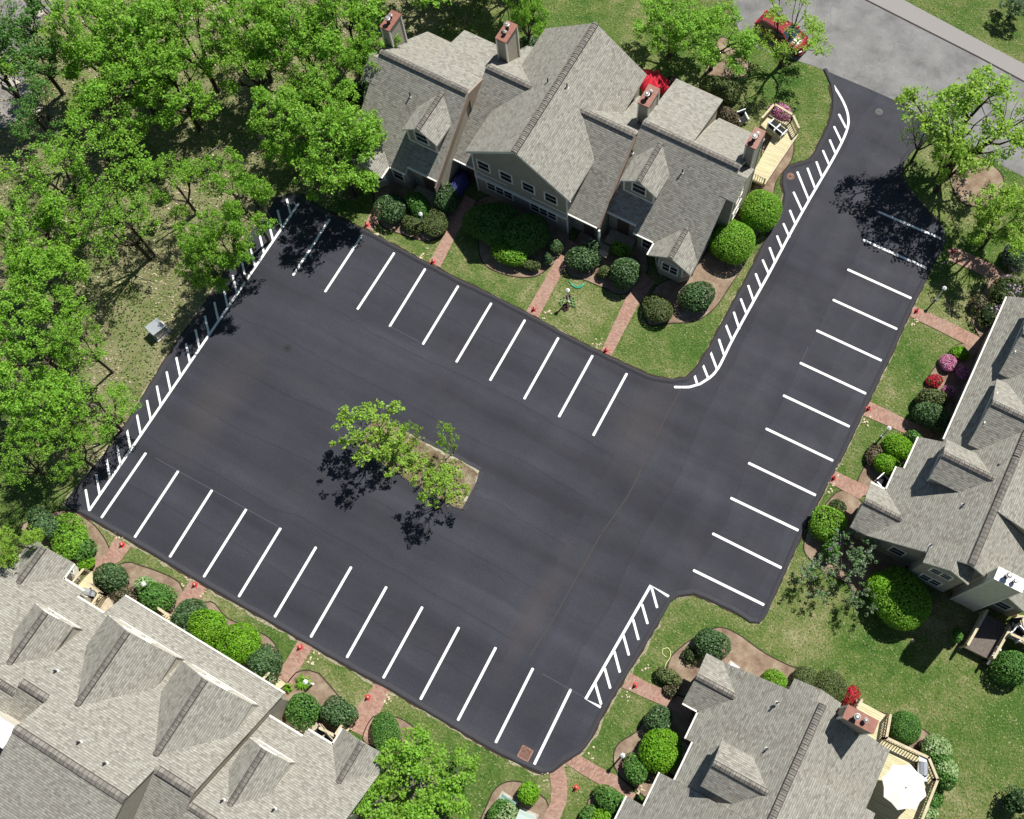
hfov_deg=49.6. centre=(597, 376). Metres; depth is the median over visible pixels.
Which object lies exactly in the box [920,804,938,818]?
shrub
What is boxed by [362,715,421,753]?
mulch bed
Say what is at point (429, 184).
door
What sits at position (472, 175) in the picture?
door
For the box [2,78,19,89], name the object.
rock
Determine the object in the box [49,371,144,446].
leafy tree
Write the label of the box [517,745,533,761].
storm drain
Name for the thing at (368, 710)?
brick walk
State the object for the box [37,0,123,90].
leafy tree
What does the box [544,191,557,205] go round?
window
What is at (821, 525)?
shrub
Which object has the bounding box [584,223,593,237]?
door
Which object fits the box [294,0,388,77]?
leafy tree
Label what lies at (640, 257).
mulch bed
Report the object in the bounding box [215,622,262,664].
shrub
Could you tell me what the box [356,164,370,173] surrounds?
window
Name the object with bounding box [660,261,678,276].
window
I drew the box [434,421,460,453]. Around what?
leafy tree
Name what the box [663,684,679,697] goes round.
shrub
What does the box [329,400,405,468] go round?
leafy tree
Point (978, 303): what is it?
shrub
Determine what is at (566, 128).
townhouse block
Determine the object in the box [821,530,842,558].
shrub
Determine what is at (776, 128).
garden bench
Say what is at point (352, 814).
window
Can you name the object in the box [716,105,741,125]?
shrub
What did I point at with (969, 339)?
brick walk
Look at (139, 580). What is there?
shrub
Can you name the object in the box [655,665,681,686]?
shrub
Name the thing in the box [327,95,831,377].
soil strip
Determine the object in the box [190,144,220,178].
fallen branch
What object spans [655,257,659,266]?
window
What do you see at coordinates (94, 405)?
fallen branch
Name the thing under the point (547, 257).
shrub
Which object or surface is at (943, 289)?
lamp post
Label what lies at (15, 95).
bare tree
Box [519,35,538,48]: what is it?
shrub
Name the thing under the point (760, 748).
townhouse block
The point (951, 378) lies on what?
mulch bed
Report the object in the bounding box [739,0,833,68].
leafy tree
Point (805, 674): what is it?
shrub
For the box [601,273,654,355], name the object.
brick walk
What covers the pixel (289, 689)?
daylily
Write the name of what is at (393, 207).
shrub
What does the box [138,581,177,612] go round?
shrub
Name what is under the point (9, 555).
leafy tree
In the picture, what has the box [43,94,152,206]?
leafy tree
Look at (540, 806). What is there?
mulch bed
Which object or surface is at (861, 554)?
lilac tree
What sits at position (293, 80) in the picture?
leafy tree
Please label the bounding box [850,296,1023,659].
townhouse block
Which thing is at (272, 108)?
leafy tree
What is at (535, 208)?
window
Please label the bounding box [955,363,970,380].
shrub
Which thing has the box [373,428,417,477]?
leafy tree
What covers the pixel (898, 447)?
shrub
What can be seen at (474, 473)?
planting island
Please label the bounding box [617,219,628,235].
door
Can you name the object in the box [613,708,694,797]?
mulch bed
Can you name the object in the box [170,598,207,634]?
shrub
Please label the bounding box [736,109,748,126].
garden chair
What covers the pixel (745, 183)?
window
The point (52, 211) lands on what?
leafy tree
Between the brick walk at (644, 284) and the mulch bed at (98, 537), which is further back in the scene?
the brick walk at (644, 284)
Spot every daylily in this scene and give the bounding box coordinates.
[283,683,293,692]
[295,673,312,691]
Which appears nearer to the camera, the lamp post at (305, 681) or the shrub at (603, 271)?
the lamp post at (305, 681)
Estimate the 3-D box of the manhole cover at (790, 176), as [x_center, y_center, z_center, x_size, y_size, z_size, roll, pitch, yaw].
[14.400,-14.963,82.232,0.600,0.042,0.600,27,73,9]
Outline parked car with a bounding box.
[754,10,809,55]
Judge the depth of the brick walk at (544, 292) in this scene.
79.23 m
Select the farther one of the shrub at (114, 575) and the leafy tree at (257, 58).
the leafy tree at (257, 58)
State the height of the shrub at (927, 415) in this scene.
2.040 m
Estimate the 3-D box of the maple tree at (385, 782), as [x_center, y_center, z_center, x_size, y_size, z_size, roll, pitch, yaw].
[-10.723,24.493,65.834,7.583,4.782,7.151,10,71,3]
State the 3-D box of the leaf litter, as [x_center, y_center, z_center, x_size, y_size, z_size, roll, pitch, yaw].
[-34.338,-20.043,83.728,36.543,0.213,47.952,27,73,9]
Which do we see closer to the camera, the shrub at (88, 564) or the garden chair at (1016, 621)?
the garden chair at (1016, 621)
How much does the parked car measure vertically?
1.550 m
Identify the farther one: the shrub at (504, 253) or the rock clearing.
the rock clearing
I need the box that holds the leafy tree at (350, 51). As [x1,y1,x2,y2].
[332,17,401,75]
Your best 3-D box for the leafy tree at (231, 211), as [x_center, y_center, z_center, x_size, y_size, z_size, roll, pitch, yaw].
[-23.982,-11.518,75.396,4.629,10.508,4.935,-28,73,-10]
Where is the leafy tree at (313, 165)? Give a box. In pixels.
[285,101,379,201]
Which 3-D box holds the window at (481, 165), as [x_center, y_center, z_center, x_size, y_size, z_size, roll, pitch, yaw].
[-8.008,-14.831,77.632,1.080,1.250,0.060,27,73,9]
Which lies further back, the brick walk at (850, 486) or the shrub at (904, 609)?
the brick walk at (850, 486)
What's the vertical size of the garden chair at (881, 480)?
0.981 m
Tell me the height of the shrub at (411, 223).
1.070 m
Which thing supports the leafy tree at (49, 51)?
on the lawn
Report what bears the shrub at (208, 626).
on the mulch bed at (215, 607)
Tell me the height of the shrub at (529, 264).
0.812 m
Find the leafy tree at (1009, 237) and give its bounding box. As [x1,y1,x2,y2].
[965,181,1023,256]
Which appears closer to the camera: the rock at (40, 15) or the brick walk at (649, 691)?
the brick walk at (649, 691)
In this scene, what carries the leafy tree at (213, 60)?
on the lawn
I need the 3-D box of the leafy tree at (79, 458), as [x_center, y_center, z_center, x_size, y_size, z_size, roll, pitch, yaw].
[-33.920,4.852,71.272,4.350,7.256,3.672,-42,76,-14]
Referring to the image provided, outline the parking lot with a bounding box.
[66,68,945,773]
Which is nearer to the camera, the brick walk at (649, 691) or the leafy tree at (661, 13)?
the brick walk at (649, 691)
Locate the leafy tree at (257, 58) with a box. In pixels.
[209,24,286,96]
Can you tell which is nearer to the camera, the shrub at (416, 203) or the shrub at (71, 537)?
the shrub at (71, 537)
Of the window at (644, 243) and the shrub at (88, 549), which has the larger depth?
the window at (644, 243)
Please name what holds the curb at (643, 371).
on the soil strip at (731, 301)
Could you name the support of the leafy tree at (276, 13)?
on the lawn
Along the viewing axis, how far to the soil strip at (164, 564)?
71.18 m
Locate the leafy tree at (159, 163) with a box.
[134,151,204,218]
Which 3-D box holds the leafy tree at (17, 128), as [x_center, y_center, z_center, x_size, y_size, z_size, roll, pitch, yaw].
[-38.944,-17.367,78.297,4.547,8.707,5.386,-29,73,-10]
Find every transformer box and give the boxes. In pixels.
[497,791,518,808]
[515,806,538,818]
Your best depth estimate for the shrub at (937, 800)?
67.10 m
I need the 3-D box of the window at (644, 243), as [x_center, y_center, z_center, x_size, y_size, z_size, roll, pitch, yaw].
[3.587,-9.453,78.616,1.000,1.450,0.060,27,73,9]
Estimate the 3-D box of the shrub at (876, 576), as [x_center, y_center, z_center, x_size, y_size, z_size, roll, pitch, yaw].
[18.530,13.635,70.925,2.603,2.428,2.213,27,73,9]
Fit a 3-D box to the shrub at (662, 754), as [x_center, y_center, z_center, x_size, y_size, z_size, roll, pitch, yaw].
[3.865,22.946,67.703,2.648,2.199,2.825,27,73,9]
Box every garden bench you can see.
[313,723,334,741]
[766,118,787,139]
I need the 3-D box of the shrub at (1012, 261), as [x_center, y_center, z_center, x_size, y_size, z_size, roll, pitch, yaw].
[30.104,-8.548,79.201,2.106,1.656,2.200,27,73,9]
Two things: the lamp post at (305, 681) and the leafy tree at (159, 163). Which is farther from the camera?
the leafy tree at (159, 163)
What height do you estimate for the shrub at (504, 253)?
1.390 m
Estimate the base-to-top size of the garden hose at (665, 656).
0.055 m
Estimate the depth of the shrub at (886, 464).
73.78 m
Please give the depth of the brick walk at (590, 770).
68.22 m
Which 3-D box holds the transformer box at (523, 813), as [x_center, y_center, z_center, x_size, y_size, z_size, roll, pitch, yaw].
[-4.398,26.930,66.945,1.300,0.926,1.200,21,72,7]
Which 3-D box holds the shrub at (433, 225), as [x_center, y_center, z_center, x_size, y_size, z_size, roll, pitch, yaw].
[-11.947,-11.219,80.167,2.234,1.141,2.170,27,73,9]
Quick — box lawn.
[0,0,1023,818]
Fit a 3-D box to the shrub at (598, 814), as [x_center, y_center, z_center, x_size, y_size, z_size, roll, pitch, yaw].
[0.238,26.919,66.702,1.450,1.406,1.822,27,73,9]
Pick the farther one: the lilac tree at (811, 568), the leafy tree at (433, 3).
the leafy tree at (433, 3)
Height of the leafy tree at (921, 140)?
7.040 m
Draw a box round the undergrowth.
[0,0,489,458]
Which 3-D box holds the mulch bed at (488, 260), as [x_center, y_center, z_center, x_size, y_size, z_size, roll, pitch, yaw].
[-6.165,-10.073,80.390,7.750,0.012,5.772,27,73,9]
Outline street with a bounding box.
[733,0,1023,176]
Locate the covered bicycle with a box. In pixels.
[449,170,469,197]
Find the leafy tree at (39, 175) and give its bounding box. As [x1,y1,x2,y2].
[0,132,95,222]
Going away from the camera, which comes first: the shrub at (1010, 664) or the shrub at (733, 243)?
the shrub at (1010, 664)
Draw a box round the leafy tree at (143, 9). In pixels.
[75,0,198,83]
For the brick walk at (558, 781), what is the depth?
67.83 m
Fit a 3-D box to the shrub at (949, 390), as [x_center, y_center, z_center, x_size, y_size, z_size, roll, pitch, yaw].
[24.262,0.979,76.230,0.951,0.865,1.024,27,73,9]
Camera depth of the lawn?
78.11 m
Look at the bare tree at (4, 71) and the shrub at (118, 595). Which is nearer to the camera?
the shrub at (118, 595)
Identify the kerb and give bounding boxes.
[65,271,659,774]
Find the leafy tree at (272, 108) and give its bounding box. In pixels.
[245,86,308,169]
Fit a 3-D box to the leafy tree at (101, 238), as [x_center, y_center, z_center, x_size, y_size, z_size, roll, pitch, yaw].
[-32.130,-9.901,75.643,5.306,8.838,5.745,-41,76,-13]
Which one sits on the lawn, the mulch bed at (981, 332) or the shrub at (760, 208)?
the mulch bed at (981, 332)
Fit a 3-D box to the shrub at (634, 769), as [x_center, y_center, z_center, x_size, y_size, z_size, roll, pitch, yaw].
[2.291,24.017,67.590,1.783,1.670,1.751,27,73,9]
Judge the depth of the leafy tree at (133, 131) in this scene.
76.50 m
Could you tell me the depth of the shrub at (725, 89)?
83.31 m
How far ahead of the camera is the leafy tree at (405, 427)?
72.71 m
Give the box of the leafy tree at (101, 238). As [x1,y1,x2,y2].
[74,186,161,266]
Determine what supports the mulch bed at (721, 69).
on the lawn
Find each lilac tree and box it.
[797,553,841,602]
[826,527,875,582]
[843,581,879,616]
[847,533,883,563]
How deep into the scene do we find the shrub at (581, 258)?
78.59 m
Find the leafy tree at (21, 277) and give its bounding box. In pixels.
[1,243,91,324]
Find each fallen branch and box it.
[70,399,116,413]
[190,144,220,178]
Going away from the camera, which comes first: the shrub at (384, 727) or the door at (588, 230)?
the shrub at (384, 727)
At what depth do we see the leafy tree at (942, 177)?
77.44 m
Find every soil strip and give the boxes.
[62,268,660,774]
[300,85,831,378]
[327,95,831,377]
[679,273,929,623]
[679,273,930,624]
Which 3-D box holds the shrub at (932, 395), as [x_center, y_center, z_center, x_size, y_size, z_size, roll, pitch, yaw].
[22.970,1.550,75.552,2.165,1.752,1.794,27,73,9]
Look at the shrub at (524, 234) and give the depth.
78.55 m
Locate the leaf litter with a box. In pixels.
[0,0,475,458]
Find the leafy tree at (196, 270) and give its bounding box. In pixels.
[174,236,240,294]
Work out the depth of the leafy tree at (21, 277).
72.60 m
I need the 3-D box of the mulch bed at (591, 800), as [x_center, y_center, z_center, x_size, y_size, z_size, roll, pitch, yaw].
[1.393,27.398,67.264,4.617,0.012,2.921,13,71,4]
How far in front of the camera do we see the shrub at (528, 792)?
66.75 m
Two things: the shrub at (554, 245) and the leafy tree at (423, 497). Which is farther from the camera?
the shrub at (554, 245)
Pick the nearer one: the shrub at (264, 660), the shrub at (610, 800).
the shrub at (610, 800)
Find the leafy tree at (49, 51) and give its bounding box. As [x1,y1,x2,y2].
[0,0,66,95]
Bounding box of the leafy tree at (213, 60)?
[149,0,242,92]
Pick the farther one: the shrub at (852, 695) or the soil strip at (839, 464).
the soil strip at (839, 464)
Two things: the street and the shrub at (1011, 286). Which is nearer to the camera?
the shrub at (1011, 286)
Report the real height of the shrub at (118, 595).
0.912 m
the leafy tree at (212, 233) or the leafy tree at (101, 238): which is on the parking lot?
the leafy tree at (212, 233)
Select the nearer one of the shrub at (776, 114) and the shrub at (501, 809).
the shrub at (501, 809)
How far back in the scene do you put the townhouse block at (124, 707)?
62.91 m
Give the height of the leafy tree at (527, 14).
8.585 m
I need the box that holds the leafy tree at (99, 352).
[35,301,113,373]
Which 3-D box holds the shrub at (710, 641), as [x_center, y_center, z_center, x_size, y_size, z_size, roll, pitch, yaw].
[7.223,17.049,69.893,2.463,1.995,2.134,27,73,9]
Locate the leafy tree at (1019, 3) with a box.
[998,0,1023,17]
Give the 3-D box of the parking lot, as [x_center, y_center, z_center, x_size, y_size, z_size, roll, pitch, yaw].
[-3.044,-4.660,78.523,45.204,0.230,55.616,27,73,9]
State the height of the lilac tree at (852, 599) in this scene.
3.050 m
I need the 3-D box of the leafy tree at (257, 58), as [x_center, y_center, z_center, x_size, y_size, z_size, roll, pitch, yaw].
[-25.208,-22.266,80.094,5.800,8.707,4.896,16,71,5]
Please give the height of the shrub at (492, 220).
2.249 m
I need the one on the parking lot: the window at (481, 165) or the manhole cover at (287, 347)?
the manhole cover at (287, 347)
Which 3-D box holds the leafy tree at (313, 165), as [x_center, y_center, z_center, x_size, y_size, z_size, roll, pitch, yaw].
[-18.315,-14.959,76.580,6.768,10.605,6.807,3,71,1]
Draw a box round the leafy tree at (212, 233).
[172,205,254,282]
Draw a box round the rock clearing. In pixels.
[0,0,65,129]
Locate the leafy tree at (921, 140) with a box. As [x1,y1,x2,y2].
[898,95,955,162]
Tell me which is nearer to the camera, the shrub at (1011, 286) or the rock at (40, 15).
the shrub at (1011, 286)
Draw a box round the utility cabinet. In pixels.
[145,318,171,342]
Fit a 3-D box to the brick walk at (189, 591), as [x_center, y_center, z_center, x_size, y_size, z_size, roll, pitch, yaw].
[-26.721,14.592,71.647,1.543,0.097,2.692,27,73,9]
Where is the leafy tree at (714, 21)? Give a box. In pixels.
[671,0,760,76]
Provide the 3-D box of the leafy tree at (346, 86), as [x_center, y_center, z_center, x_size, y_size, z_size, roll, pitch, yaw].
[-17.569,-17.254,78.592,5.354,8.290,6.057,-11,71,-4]
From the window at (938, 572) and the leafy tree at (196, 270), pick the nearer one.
the window at (938, 572)
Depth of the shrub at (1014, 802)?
66.29 m
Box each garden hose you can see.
[569,281,584,288]
[662,648,670,668]
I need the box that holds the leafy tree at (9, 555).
[0,523,47,568]
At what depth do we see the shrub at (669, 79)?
83.76 m
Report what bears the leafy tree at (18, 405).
on the lawn
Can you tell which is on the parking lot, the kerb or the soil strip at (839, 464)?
the kerb
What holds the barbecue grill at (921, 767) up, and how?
on the townhouse block at (760, 748)
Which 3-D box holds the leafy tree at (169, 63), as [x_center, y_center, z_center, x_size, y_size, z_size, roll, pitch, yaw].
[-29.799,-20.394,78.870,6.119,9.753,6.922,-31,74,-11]
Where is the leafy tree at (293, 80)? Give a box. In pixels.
[266,29,348,112]
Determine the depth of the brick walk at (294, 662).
70.36 m
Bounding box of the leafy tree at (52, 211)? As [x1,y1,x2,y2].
[0,189,80,277]
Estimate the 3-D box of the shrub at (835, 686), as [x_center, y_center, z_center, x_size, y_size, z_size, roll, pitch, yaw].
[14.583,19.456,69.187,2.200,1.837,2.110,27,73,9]
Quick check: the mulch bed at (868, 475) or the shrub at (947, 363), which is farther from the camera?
the shrub at (947, 363)
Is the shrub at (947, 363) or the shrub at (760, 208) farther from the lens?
the shrub at (760, 208)
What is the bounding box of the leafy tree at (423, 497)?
[407,462,470,508]
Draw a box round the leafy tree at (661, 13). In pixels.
[632,0,706,57]
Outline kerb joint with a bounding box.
[867,0,1023,80]
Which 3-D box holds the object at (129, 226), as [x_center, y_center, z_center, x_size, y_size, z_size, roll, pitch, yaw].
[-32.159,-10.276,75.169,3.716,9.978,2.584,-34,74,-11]
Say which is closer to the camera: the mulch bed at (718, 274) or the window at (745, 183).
the window at (745, 183)
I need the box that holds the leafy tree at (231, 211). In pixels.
[196,146,277,243]
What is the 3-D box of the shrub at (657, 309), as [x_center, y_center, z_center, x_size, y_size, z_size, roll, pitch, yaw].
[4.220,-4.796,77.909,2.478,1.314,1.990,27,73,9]
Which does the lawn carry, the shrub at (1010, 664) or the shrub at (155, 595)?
the shrub at (1010, 664)
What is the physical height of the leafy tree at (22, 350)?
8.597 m
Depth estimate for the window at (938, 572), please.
67.78 m
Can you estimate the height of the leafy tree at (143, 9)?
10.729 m
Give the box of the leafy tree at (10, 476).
[0,431,56,489]
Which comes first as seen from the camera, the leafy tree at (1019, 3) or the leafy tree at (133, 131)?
the leafy tree at (133, 131)
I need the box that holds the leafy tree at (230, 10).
[179,0,298,82]
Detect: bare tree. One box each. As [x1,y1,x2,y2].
[0,49,48,133]
[0,53,38,119]
[29,0,71,36]
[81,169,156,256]
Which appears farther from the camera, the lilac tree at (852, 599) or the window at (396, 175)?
the window at (396, 175)
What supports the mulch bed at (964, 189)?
on the lawn
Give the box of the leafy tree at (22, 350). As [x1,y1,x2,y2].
[0,286,83,397]
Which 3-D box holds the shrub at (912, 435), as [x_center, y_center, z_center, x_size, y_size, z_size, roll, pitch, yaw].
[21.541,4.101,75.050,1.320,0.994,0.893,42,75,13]
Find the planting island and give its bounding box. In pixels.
[354,414,482,512]
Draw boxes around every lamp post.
[303,679,313,685]
[566,288,569,302]
[880,426,890,437]
[935,286,946,300]
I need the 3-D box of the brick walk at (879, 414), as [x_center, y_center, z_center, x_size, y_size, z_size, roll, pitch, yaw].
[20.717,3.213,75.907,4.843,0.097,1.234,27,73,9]
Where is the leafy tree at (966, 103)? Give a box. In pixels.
[894,64,1023,174]
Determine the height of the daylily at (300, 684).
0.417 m
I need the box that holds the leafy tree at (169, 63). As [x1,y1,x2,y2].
[122,39,223,132]
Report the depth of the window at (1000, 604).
69.89 m
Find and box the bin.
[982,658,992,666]
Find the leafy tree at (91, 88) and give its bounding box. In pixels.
[70,7,182,129]
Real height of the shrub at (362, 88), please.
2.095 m
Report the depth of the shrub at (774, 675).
69.27 m
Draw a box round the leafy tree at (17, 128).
[7,72,82,164]
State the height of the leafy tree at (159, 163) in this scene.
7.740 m
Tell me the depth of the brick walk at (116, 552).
72.59 m
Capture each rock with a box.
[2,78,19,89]
[35,10,44,17]
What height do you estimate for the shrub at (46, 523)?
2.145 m
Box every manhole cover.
[283,344,291,351]
[787,173,793,179]
[875,109,882,114]
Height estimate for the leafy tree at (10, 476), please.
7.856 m
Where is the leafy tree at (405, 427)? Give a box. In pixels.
[402,420,422,445]
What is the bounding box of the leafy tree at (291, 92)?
[274,62,360,147]
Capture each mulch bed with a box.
[21,510,109,570]
[99,562,183,620]
[178,601,281,686]
[280,670,347,732]
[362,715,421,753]
[371,181,460,240]
[474,195,569,277]
[480,780,548,818]
[565,226,648,294]
[586,796,615,817]
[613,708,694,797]
[645,132,793,325]
[667,627,929,766]
[705,36,748,78]
[803,490,906,596]
[857,434,913,495]
[914,343,977,440]
[950,156,1003,206]
[971,279,994,338]
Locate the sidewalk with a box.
[869,0,1023,79]
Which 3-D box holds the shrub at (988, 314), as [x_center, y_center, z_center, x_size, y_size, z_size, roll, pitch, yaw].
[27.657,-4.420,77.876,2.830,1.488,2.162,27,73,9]
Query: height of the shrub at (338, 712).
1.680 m
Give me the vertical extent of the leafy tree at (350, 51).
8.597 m
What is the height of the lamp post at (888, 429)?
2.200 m
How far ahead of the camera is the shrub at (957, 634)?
70.28 m
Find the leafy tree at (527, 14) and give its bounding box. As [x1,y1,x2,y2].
[502,0,550,41]
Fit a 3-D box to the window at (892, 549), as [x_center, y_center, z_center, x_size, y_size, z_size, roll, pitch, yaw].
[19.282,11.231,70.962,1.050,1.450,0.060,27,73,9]
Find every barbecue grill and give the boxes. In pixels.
[82,588,96,597]
[915,755,927,780]
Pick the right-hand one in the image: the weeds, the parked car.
the parked car
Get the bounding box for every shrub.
[26,506,62,540]
[50,512,89,559]
[74,538,96,561]
[77,557,95,569]
[93,561,129,593]
[109,583,138,602]
[134,576,155,590]
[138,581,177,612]
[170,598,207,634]
[188,608,228,648]
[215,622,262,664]
[246,643,283,684]
[285,692,320,731]
[319,695,358,727]
[343,81,367,108]
[371,711,401,752]
[373,193,407,223]
[402,214,422,235]
[404,191,432,219]
[421,209,448,237]
[434,182,459,212]
[461,202,518,245]
[487,798,518,818]
[490,242,527,266]
[503,213,549,259]
[517,781,539,805]
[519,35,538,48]
[519,258,540,271]
[542,252,552,264]
[548,238,564,254]
[564,245,600,271]
[579,804,597,818]
[586,239,599,255]
[592,808,614,818]
[593,784,625,816]
[595,265,609,278]
[609,257,640,291]
[610,240,631,256]
[623,752,648,784]
[638,727,682,773]
[642,294,672,322]
[643,704,672,734]
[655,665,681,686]
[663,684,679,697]
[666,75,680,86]
[677,281,715,312]
[682,646,699,665]
[693,628,731,659]
[699,75,742,104]
[709,219,755,265]
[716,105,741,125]
[739,189,782,233]
[762,668,787,687]
[767,103,791,120]
[791,666,815,685]
[807,505,847,541]
[814,669,847,701]
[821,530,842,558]
[828,498,846,517]
[842,685,860,707]
[863,571,900,601]
[865,442,886,467]
[870,566,931,630]
[873,453,901,476]
[882,433,912,460]
[889,711,921,745]
[903,430,922,444]
[911,402,949,433]
[915,388,949,407]
[920,733,952,765]
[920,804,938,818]
[925,374,942,387]
[926,786,943,808]
[930,758,958,790]
[939,354,957,371]
[941,385,954,397]
[949,346,969,359]
[951,627,963,642]
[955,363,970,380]
[969,294,988,312]
[969,299,1000,327]
[987,274,1023,305]
[989,650,1023,686]
[1002,244,1023,273]
[1002,784,1023,818]
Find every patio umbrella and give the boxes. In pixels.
[640,69,669,95]
[882,764,925,809]
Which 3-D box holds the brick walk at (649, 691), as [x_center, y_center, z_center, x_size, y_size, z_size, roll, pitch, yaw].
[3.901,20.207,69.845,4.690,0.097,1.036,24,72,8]
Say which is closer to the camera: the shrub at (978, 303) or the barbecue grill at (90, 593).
the barbecue grill at (90, 593)
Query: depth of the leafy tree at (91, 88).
76.42 m
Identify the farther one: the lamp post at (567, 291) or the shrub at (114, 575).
the lamp post at (567, 291)
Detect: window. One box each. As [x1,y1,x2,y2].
[350,799,361,816]
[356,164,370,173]
[391,169,405,182]
[476,158,490,173]
[486,182,513,200]
[498,169,512,184]
[521,180,535,194]
[529,203,557,221]
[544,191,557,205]
[641,239,651,249]
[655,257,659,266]
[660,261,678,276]
[681,269,688,277]
[730,198,741,221]
[734,183,745,206]
[887,545,906,557]
[917,573,943,586]
[928,567,953,580]
[993,601,1013,610]
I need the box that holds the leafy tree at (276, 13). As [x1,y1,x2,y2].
[243,0,342,75]
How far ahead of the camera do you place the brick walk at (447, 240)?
80.52 m
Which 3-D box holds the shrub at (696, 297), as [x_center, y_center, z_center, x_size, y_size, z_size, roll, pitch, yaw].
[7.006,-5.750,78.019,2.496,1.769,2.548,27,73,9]
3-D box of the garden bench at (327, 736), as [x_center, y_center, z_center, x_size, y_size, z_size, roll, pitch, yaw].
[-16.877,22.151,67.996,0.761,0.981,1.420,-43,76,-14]
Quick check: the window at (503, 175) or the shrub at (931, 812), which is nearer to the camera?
the shrub at (931, 812)
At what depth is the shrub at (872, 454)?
74.53 m
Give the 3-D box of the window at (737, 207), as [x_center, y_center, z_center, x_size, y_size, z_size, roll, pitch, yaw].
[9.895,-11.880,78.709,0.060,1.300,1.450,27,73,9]
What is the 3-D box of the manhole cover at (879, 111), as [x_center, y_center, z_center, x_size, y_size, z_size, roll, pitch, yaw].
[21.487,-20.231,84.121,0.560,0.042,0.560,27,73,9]
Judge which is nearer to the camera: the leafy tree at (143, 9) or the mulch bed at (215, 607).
the mulch bed at (215, 607)
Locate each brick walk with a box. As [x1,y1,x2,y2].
[92,537,130,571]
[168,579,206,614]
[276,641,312,684]
[348,684,388,738]
[364,187,391,230]
[429,195,475,267]
[526,239,577,317]
[543,765,566,818]
[565,755,634,798]
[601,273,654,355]
[622,673,693,716]
[829,471,868,498]
[863,402,933,438]
[910,306,983,351]
[947,247,1006,280]
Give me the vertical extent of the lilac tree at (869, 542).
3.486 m
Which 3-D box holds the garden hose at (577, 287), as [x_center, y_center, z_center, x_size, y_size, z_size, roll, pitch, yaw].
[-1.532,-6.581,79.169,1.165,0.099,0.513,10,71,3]
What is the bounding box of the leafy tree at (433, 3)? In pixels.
[407,0,451,9]
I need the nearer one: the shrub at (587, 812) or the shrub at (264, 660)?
the shrub at (587, 812)
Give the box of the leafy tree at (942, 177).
[928,133,981,193]
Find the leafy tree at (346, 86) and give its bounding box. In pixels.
[312,77,387,156]
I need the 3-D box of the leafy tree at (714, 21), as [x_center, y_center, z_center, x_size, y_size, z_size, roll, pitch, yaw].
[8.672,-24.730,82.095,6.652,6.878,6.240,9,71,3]
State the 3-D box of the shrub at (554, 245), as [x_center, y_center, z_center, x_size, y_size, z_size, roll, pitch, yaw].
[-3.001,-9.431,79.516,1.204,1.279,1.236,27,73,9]
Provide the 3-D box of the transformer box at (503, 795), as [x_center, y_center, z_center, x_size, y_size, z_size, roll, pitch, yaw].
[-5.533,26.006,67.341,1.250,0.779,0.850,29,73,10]
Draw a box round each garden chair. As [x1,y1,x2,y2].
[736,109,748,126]
[874,472,888,486]
[1007,617,1023,631]
[1010,625,1023,643]
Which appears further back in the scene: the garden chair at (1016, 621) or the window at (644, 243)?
the window at (644, 243)
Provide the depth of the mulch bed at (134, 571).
72.12 m
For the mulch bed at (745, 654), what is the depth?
70.51 m
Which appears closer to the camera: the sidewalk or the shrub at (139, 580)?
the shrub at (139, 580)
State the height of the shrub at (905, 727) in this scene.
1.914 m
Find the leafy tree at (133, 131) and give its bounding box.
[63,57,150,154]
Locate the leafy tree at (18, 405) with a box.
[0,361,90,447]
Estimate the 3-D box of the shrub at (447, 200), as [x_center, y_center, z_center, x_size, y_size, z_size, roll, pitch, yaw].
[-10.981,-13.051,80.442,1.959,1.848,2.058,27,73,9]
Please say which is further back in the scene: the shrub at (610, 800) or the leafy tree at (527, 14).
the leafy tree at (527, 14)
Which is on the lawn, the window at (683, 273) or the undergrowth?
the undergrowth
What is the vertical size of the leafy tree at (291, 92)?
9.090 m
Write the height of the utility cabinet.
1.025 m
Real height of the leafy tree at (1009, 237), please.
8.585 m
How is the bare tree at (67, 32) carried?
on the lawn
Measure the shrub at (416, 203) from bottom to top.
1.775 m
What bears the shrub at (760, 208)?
on the mulch bed at (718, 274)
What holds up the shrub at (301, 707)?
on the mulch bed at (321, 690)
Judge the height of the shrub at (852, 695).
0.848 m
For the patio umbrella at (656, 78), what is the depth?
82.24 m
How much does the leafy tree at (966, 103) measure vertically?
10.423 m
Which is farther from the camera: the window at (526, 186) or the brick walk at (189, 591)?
the window at (526, 186)
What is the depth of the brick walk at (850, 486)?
74.39 m
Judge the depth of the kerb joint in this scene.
86.23 m
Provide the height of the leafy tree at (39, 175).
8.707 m
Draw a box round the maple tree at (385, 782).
[351,723,480,818]
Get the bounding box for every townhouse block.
[0,541,386,818]
[341,9,799,282]
[614,653,938,818]
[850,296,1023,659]
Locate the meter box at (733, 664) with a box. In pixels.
[728,660,739,667]
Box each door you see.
[422,176,435,192]
[466,167,475,180]
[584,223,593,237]
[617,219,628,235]
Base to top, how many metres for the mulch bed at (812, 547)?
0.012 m
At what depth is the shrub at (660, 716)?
68.05 m
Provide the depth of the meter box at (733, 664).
70.37 m
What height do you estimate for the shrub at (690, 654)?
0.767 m
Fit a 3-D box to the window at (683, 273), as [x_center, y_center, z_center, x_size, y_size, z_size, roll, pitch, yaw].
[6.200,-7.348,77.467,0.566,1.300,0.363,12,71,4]
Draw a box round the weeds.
[361,419,466,504]
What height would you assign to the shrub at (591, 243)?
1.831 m
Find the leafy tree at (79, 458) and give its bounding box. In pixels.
[18,419,95,482]
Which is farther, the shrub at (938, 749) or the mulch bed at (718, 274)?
the mulch bed at (718, 274)
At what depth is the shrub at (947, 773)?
66.81 m
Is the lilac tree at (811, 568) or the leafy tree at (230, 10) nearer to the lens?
the lilac tree at (811, 568)

